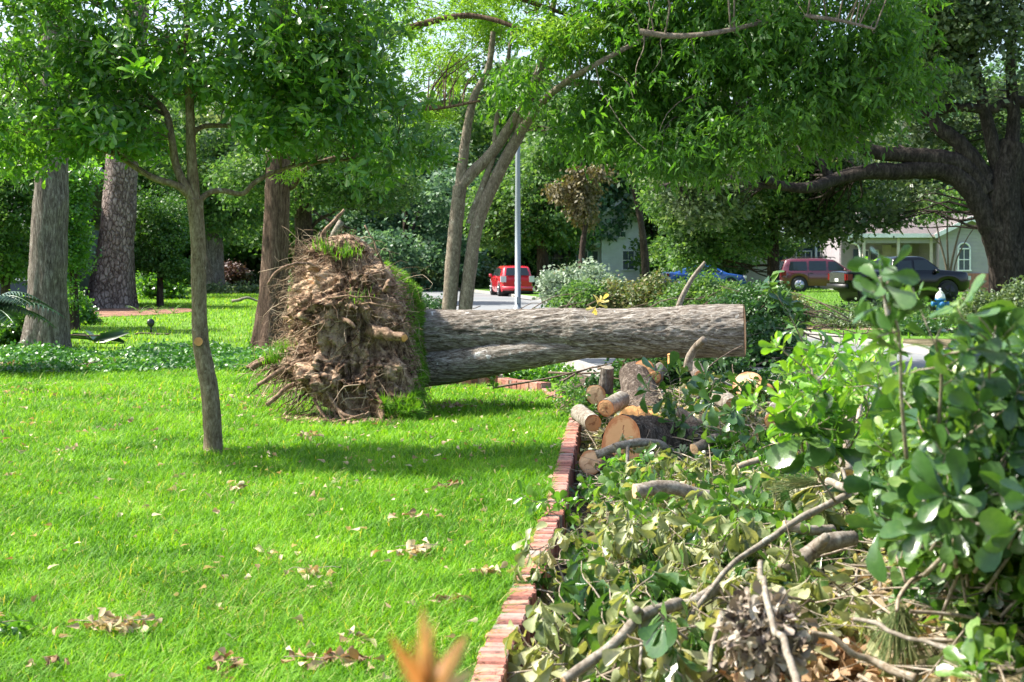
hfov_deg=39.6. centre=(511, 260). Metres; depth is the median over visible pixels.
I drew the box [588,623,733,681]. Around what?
leafy branch
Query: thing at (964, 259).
window
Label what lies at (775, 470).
leafy branch
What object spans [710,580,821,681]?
dead leaf clump
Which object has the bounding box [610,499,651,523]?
leafy branch
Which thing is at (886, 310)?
bare branch
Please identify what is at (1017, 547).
leafy branch
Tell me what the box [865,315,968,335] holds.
brush pile
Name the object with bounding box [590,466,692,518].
leafy branch
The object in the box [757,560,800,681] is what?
bare branch
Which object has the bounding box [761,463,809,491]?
leafy branch
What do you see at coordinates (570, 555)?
leafy branch
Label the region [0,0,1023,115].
sky
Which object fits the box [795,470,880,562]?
leafy branch
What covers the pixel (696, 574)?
leafy branch
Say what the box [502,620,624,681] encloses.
leafy branch
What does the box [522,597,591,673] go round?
leafy branch
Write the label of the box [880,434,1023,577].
leafy branch
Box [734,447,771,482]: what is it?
leafy branch
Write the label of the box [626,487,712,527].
leafy branch
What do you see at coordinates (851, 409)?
leafy branch
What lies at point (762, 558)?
leafy branch
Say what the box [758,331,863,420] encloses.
leafy branch
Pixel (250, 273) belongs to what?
shrub
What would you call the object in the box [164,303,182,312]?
strap leaf plant
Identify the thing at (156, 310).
strap leaf plant
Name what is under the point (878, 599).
loose leaves
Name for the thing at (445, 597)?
fallen leaf clump
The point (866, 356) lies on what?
leafy branch
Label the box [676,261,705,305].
leaning branch
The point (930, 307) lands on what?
brush pile
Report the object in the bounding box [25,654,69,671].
fallen leaf clump
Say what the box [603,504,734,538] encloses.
leafy branch
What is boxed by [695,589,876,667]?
leafy branch
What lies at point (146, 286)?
shrub
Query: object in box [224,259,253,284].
shrub
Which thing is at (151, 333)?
dark branch
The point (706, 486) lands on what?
leafy branch
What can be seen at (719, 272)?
parked car
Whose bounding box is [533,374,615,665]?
ground
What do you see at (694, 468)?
leafy branch
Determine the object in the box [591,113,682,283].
tree
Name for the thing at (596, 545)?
leafy branch
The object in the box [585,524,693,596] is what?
leafy branch
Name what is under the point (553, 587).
leafy branch
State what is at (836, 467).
leafy branch
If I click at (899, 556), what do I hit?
leafy branch
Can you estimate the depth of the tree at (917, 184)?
103.10 m
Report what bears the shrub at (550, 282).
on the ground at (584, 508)
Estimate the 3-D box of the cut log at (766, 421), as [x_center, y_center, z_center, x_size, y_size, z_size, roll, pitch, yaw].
[1.985,1.158,10.752,0.146,0.189,0.349,0,0,20]
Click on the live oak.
(992, 194)
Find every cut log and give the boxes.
[571,404,600,431]
[579,449,614,476]
[585,384,605,404]
[597,391,629,416]
[599,366,613,393]
[602,414,705,459]
[619,361,663,409]
[619,405,659,416]
[635,360,663,385]
[649,362,666,382]
[690,361,704,375]
[710,389,734,407]
[732,372,761,396]
[764,402,782,427]
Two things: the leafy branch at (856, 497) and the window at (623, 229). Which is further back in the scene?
the window at (623, 229)
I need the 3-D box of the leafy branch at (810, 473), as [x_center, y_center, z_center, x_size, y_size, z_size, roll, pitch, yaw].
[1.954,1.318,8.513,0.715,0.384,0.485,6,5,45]
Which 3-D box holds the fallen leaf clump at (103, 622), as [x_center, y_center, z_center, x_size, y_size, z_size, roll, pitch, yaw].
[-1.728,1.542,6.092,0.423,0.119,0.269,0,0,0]
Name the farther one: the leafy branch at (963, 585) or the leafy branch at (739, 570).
the leafy branch at (739, 570)
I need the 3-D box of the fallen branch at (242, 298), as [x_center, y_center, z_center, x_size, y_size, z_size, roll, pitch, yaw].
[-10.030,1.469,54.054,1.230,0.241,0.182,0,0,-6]
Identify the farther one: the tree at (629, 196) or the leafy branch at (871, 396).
the tree at (629, 196)
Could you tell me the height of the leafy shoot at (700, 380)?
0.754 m
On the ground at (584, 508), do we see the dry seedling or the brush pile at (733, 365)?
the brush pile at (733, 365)
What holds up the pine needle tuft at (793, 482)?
on the leafy branch at (788, 508)
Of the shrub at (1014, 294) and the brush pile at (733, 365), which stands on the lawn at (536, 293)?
the shrub at (1014, 294)
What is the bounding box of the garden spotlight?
[147,319,154,332]
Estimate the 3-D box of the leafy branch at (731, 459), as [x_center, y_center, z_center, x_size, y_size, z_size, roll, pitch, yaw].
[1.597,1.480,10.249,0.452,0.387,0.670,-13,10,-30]
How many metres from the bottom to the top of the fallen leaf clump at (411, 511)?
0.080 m
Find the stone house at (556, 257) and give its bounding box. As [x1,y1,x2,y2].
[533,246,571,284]
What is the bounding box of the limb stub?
[683,336,706,371]
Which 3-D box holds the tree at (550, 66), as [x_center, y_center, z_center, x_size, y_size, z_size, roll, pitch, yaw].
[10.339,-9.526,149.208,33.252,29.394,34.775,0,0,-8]
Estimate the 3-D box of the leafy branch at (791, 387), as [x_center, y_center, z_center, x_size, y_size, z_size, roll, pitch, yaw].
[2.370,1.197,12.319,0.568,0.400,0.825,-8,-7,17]
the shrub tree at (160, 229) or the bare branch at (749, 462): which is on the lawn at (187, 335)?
the shrub tree at (160, 229)
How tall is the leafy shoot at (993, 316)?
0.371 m
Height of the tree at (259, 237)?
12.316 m
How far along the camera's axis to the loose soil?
14.09 m
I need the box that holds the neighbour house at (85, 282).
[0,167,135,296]
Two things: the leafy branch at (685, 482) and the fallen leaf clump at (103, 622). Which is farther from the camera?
the leafy branch at (685, 482)
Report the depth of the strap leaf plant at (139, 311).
43.56 m
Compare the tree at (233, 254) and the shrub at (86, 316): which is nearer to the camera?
the shrub at (86, 316)
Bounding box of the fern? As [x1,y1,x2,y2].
[151,343,192,356]
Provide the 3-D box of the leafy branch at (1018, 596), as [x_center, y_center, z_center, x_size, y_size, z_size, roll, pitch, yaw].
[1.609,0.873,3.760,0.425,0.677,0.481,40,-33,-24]
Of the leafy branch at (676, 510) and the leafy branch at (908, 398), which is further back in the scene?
the leafy branch at (676, 510)
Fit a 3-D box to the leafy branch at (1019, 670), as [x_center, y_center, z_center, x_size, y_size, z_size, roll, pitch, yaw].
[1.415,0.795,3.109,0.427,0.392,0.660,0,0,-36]
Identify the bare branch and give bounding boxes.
[675,406,702,423]
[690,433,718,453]
[697,378,731,398]
[703,346,741,372]
[707,615,722,672]
[737,457,759,468]
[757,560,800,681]
[809,629,918,681]
[841,386,861,475]
[851,617,981,678]
[878,277,889,315]
[895,573,921,611]
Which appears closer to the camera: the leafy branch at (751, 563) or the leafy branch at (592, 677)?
the leafy branch at (592, 677)
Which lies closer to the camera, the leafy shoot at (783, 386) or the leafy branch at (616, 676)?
the leafy branch at (616, 676)
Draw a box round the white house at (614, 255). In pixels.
[574,199,643,284]
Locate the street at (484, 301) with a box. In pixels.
[422,290,926,408]
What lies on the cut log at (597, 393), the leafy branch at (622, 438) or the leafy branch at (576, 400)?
the leafy branch at (576, 400)
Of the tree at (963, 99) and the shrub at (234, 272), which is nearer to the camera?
the shrub at (234, 272)
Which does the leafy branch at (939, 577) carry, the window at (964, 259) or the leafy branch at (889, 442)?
the leafy branch at (889, 442)
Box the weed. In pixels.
[0,612,35,639]
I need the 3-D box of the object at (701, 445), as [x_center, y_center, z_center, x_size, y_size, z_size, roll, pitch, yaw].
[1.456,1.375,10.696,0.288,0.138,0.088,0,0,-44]
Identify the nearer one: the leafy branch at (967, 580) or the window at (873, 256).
the leafy branch at (967, 580)
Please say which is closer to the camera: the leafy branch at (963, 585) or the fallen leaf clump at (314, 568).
the leafy branch at (963, 585)
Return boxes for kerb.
[458,288,928,353]
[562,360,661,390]
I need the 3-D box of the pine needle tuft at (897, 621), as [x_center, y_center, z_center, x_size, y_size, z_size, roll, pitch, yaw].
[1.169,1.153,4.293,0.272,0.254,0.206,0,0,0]
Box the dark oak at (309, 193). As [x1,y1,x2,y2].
[200,121,428,285]
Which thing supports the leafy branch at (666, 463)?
on the brush heap litter
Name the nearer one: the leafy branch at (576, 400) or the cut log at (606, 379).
the leafy branch at (576, 400)
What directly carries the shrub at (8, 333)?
on the lawn at (187, 335)
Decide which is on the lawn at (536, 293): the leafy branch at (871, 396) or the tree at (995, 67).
the tree at (995, 67)
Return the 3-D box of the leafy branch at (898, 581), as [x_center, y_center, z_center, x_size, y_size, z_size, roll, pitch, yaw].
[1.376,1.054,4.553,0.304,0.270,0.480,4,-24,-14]
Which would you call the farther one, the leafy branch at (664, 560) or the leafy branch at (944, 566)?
the leafy branch at (664, 560)
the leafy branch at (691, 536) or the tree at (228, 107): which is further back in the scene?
the tree at (228, 107)
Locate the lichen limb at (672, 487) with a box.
[632,480,753,499]
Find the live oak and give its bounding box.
[614,0,1023,295]
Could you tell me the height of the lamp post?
6.780 m
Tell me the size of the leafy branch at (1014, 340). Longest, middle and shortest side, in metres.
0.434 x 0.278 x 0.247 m
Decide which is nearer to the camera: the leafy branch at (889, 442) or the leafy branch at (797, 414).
the leafy branch at (889, 442)
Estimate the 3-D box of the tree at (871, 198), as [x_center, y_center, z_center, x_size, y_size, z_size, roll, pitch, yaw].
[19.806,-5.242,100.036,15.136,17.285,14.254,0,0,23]
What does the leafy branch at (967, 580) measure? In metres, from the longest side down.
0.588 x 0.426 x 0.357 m
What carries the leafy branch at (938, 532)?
on the leafy branch at (875, 563)
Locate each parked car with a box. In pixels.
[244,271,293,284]
[489,265,533,295]
[660,265,746,285]
[779,257,850,291]
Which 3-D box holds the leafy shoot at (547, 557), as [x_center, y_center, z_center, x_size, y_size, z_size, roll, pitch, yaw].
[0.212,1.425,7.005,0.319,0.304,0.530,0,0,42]
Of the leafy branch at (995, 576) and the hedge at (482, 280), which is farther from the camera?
the hedge at (482, 280)
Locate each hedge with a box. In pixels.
[288,253,443,288]
[442,256,505,287]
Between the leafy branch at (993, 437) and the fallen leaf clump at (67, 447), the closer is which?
the leafy branch at (993, 437)
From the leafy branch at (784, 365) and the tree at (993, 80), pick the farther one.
the tree at (993, 80)
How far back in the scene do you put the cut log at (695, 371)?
13.80 m
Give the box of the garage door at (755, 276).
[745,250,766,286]
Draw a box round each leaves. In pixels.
[0,360,114,369]
[0,382,570,681]
[529,395,1023,681]
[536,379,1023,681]
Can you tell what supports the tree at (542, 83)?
on the lawn at (536, 293)
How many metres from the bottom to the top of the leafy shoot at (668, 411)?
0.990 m
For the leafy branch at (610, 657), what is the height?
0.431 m
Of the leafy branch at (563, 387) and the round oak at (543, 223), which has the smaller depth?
the leafy branch at (563, 387)
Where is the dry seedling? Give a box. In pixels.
[389,606,473,681]
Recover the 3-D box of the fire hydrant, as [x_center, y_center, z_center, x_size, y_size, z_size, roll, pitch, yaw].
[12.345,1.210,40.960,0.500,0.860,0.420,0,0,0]
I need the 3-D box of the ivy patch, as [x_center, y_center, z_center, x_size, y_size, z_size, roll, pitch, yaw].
[0.004,1.456,19.402,2.007,0.414,1.685,0,0,0]
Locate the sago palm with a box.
[0,291,65,330]
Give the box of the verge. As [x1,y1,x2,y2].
[898,339,955,348]
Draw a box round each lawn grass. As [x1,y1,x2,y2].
[1,290,290,351]
[783,287,985,338]
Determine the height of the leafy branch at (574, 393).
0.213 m
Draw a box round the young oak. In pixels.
[0,0,464,453]
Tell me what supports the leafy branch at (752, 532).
on the brush heap litter
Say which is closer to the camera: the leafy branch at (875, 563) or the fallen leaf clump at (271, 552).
the leafy branch at (875, 563)
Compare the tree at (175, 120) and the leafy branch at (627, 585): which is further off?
the tree at (175, 120)
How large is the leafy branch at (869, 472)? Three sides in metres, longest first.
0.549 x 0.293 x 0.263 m
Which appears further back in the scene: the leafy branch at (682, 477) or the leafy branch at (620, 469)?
the leafy branch at (620, 469)
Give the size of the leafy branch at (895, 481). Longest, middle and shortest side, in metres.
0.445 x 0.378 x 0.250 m
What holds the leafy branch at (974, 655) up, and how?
on the leafy branch
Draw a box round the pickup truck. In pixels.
[827,256,970,301]
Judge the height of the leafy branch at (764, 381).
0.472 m
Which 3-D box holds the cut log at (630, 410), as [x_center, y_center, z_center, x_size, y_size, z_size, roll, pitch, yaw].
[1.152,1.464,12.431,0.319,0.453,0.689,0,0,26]
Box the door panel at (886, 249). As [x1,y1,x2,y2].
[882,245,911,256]
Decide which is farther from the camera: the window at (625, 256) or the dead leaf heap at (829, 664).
the window at (625, 256)
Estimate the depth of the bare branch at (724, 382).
11.79 m
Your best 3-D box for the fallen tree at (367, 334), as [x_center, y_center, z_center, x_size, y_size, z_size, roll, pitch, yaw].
[-0.215,0.623,15.236,5.465,2.351,2.643,0,0,0]
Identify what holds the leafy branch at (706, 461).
on the brush heap litter
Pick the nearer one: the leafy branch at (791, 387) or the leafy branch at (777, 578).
the leafy branch at (777, 578)
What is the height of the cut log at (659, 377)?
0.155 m
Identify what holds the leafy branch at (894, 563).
on the brush heap litter
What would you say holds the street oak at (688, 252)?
on the lawn at (536, 293)
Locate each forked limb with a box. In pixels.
[560,584,720,681]
[594,438,682,462]
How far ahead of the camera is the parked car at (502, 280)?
70.13 m
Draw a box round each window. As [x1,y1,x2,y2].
[552,252,565,263]
[591,250,598,264]
[616,226,624,237]
[621,250,634,269]
[799,250,811,256]
[861,250,869,259]
[870,250,878,261]
[957,242,971,270]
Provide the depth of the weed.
6.02 m
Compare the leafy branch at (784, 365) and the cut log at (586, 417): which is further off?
the cut log at (586, 417)
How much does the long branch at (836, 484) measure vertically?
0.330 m
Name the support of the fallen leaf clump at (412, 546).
on the lawn at (187, 335)
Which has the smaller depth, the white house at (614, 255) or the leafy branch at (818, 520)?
the leafy branch at (818, 520)
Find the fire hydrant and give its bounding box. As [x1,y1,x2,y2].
[931,288,949,310]
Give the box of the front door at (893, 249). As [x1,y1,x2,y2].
[891,247,901,255]
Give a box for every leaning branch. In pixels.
[329,220,343,236]
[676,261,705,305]
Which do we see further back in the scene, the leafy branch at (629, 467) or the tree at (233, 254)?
the tree at (233, 254)
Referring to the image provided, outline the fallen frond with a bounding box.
[71,329,130,343]
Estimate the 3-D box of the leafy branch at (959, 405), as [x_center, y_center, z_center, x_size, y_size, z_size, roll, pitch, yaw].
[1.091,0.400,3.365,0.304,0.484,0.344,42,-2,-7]
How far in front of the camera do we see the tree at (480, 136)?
96.75 m
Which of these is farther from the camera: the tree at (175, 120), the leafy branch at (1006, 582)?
the tree at (175, 120)
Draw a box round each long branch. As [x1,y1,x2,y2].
[685,492,851,621]
[825,440,857,494]
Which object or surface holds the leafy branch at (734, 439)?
on the brush heap litter
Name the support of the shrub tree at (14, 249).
on the lawn at (187, 335)
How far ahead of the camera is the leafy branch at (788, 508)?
6.69 m
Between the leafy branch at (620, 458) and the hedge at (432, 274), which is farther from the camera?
the hedge at (432, 274)
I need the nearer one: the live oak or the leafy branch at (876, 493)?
the leafy branch at (876, 493)
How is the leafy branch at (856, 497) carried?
on the leafy branch
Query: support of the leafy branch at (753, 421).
on the brush heap litter
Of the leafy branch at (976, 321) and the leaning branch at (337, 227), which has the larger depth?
the leaning branch at (337, 227)
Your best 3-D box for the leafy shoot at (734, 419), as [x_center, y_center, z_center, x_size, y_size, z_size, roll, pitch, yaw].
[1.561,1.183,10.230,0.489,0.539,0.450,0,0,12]
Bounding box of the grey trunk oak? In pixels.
[143,121,265,285]
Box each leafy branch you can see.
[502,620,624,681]
[509,655,561,681]
[522,523,635,596]
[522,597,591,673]
[541,567,567,616]
[546,372,581,397]
[550,397,573,416]
[551,548,693,673]
[552,387,587,407]
[555,386,591,406]
[557,387,597,413]
[560,389,594,409]
[560,566,676,619]
[561,560,717,655]
[569,474,609,504]
[570,579,702,675]
[572,413,611,425]
[572,594,626,622]
[574,524,685,574]
[580,433,636,474]
[581,443,666,501]
[583,606,713,681]
[583,668,719,681]
[584,500,642,548]
[584,553,679,593]
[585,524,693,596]
[588,522,715,571]
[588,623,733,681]
[589,467,679,504]
[590,408,608,426]
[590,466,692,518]
[597,583,723,681]
[599,460,663,499]
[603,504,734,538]
[604,545,705,568]
[605,441,670,494]
[608,515,685,573]
[609,456,635,499]
[610,458,697,500]
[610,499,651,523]
[611,661,732,681]
[612,607,822,669]
[620,482,668,507]
[620,580,706,615]
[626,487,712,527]
[633,453,713,483]
[634,495,687,516]
[636,557,726,579]
[641,507,735,567]
[653,436,705,470]
[653,464,717,505]
[654,516,770,579]
[657,474,715,507]
[658,453,712,483]
[664,559,834,617]
[665,536,764,566]
[667,552,850,629]
[670,478,715,508]
[671,383,722,411]
[675,544,807,628]
[676,537,807,585]
[677,412,748,435]
[677,463,769,488]
[678,372,733,409]
[679,529,793,582]
[682,524,707,536]
[684,461,773,532]
[684,569,850,630]
[685,486,783,529]
[687,501,774,535]
[687,538,737,565]
[695,371,789,403]
[695,451,746,478]
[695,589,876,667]
[696,512,828,581]
[700,473,751,490]
[702,426,803,469]
[702,507,824,567]
[703,472,779,527]
[705,446,770,473]
[706,430,766,467]
[718,376,779,421]
[722,426,751,436]
[724,434,784,470]
[725,435,793,467]
[725,470,773,491]
[732,543,817,583]
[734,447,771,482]
[735,456,806,480]
[736,380,850,473]
[740,410,767,429]
[746,383,773,418]
[746,550,851,630]
[749,376,776,408]
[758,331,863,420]
[759,376,802,411]
[760,473,842,512]
[760,474,881,575]
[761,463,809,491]
[765,468,831,491]
[765,502,856,569]
[766,380,839,502]
[771,353,857,441]
[788,461,839,490]
[789,462,874,524]
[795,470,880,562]
[804,333,896,467]
[813,382,877,429]
[824,348,891,466]
[826,437,854,512]
[827,336,908,421]
[828,350,916,467]
[842,422,1023,582]
[849,416,915,518]
[851,471,880,548]
[853,410,905,520]
[856,470,922,582]
[867,385,939,452]
[868,465,881,480]
[879,507,1010,583]
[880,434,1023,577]
[880,442,1023,620]
[881,340,1001,454]
[882,360,1023,516]
[888,427,985,548]
[888,551,902,581]
[888,563,992,618]
[889,365,943,448]
[890,462,1020,550]
[897,551,982,590]
[906,451,968,493]
[908,547,999,593]
[912,531,1019,583]
[921,581,1022,631]
[922,367,997,458]
[924,314,979,360]
[934,617,1023,681]
[935,545,1005,602]
[939,602,1023,680]
[940,510,1004,572]
[943,313,1016,352]
[944,557,1013,587]
[948,589,1023,660]
[950,332,1018,347]
[951,329,1023,426]
[958,441,1013,572]
[960,374,1023,495]
[962,554,1023,617]
[965,574,969,586]
[966,373,1017,420]
[973,427,1020,485]
[978,428,1023,504]
[983,516,1018,591]
[983,558,1023,621]
[983,600,1008,624]
[1004,512,1019,549]
[1009,589,1023,611]
[1010,524,1023,593]
[1016,667,1023,673]
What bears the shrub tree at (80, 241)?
on the lawn at (187, 335)
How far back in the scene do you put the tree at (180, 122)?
70.91 m
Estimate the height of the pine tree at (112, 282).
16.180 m
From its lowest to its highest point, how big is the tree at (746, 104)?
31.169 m
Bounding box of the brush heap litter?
[593,402,1021,681]
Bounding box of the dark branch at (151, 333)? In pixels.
[134,332,169,334]
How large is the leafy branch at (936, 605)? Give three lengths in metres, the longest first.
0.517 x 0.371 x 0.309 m
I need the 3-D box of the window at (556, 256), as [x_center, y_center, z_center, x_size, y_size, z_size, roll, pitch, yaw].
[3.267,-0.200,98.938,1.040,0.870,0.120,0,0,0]
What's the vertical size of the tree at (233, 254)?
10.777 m
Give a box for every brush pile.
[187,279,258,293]
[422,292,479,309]
[492,344,889,401]
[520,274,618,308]
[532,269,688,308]
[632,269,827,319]
[698,309,860,367]
[702,277,870,342]
[785,289,847,325]
[802,305,878,329]
[809,301,883,316]
[826,299,961,311]
[840,297,964,324]
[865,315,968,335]
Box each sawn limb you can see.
[777,531,858,575]
[782,520,836,535]
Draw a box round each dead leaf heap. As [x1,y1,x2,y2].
[718,645,839,681]
[807,627,898,681]
[817,618,946,681]
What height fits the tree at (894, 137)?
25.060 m
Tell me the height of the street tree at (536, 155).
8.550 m
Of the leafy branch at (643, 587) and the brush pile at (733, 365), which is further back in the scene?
the brush pile at (733, 365)
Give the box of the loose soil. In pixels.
[274,412,405,425]
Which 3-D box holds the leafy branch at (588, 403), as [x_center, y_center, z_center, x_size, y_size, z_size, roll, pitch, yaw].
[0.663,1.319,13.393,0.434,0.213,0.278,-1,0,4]
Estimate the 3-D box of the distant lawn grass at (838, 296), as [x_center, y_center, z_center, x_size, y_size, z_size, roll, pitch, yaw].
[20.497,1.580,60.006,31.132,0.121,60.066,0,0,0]
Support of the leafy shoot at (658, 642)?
attached to the leafy branch at (610, 657)
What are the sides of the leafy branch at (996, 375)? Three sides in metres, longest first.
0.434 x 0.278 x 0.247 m
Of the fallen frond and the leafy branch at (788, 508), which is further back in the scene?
the fallen frond
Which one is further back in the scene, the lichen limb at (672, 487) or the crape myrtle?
the crape myrtle
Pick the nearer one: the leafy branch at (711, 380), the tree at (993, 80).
the leafy branch at (711, 380)
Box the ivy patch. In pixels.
[503,362,582,382]
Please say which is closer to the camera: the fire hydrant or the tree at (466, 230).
the fire hydrant
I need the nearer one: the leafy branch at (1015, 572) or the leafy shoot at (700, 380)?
the leafy branch at (1015, 572)
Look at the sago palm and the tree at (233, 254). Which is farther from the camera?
the tree at (233, 254)
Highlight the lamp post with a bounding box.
[514,107,521,308]
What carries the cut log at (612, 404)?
on the cut log at (586, 417)
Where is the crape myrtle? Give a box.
[912,179,973,270]
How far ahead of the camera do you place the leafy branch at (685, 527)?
6.91 m
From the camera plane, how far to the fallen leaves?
21.00 m
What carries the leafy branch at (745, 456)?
on the brush heap litter
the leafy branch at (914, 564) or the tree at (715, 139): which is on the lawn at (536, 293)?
the tree at (715, 139)
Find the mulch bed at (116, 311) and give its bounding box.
[91,307,191,316]
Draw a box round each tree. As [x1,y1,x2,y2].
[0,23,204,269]
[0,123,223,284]
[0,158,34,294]
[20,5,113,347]
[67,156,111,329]
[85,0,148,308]
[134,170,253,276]
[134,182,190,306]
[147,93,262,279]
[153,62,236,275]
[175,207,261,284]
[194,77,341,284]
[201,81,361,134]
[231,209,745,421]
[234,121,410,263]
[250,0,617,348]
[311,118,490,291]
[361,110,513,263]
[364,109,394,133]
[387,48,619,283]
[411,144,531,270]
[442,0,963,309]
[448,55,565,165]
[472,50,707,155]
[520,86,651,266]
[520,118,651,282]
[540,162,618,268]
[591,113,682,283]
[601,94,693,268]
[643,183,812,274]
[649,104,876,276]
[651,76,798,236]
[765,55,902,211]
[860,97,944,209]
[872,68,914,211]
[892,100,969,210]
[894,66,1000,192]
[929,66,1023,187]
[973,51,1023,90]
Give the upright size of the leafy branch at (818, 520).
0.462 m
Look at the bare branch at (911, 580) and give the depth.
4.06 m
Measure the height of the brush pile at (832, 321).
0.633 m
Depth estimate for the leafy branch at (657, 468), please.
10.37 m
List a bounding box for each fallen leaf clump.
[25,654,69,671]
[52,607,157,635]
[65,443,77,451]
[206,647,244,678]
[229,481,247,490]
[265,550,282,561]
[281,645,360,671]
[284,564,341,579]
[292,431,323,442]
[339,626,376,648]
[342,645,384,666]
[371,537,445,561]
[392,508,422,518]
[429,592,472,608]
[431,479,463,489]
[440,400,472,407]
[468,561,507,578]
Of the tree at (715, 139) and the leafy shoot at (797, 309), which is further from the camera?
the tree at (715, 139)
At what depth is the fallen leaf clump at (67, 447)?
11.79 m
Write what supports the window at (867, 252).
in the ranch house at (972, 261)
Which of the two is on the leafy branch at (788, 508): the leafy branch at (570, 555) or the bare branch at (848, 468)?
the bare branch at (848, 468)
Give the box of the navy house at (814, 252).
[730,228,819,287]
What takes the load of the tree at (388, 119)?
on the lawn at (187, 335)
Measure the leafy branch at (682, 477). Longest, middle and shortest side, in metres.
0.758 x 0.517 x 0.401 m
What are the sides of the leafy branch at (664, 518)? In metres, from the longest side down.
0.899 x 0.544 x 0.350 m
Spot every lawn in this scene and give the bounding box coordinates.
[0,279,574,681]
[474,285,963,338]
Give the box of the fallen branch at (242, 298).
[232,297,257,302]
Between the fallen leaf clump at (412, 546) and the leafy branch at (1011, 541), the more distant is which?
the fallen leaf clump at (412, 546)
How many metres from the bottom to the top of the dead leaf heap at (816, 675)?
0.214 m
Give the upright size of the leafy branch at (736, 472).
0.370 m
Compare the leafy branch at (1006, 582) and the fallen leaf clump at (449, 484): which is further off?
the fallen leaf clump at (449, 484)
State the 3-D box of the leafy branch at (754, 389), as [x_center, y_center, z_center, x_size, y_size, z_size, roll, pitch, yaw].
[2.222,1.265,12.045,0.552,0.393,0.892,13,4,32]
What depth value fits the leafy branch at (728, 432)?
11.43 m
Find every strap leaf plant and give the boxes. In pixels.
[130,305,150,312]
[133,306,171,312]
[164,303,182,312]
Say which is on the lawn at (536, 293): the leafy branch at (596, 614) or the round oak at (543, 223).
the round oak at (543, 223)
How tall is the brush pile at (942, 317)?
0.802 m
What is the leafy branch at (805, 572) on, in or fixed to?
on the brush heap litter
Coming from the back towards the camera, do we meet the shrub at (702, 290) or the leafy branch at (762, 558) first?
the shrub at (702, 290)
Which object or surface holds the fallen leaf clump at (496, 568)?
on the lawn at (187, 335)
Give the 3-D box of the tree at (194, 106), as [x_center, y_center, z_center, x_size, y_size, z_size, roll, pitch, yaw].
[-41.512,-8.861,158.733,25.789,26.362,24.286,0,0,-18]
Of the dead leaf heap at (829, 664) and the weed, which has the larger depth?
the weed
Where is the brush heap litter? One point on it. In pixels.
(930, 653)
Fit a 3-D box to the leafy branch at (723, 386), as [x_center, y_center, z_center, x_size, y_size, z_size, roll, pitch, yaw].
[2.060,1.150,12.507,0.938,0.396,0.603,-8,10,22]
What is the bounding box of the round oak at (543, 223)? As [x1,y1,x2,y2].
[463,133,604,290]
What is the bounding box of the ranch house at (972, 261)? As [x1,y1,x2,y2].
[814,212,988,291]
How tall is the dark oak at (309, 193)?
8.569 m
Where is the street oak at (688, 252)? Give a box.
[628,163,863,285]
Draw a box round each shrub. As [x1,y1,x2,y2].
[0,288,24,346]
[67,285,103,324]
[135,270,190,298]
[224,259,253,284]
[512,256,628,302]
[953,275,1023,320]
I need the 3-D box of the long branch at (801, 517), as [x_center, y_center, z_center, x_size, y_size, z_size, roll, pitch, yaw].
[0.976,1.123,5.523,0.121,0.328,1.232,0,0,41]
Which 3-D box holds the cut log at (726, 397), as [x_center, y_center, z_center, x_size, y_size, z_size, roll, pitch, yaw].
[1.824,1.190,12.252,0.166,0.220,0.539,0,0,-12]
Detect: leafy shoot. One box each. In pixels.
[487,375,500,404]
[506,516,594,583]
[513,480,585,532]
[586,293,608,314]
[634,351,722,437]
[638,600,714,681]
[686,357,737,443]
[694,389,763,461]
[754,270,813,380]
[766,391,863,473]
[770,320,840,407]
[847,244,936,459]
[877,281,1010,423]
[929,273,1023,411]
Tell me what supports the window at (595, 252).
in the white house at (614, 255)
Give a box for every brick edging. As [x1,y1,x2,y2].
[443,374,583,427]
[470,417,580,681]
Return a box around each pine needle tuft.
[767,450,819,510]
[857,600,939,681]
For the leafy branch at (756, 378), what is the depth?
12.12 m
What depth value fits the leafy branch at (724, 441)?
10.68 m
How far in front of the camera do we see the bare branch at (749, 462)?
8.91 m
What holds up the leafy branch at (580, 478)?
on the brush heap litter
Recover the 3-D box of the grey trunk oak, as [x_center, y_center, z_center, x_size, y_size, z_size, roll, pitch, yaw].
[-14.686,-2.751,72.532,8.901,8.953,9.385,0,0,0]
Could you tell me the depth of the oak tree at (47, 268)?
26.06 m
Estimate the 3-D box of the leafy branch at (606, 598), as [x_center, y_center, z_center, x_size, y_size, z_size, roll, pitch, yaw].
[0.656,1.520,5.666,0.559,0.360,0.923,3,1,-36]
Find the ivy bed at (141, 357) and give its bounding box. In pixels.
[0,338,281,374]
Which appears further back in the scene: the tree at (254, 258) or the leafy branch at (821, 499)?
the tree at (254, 258)

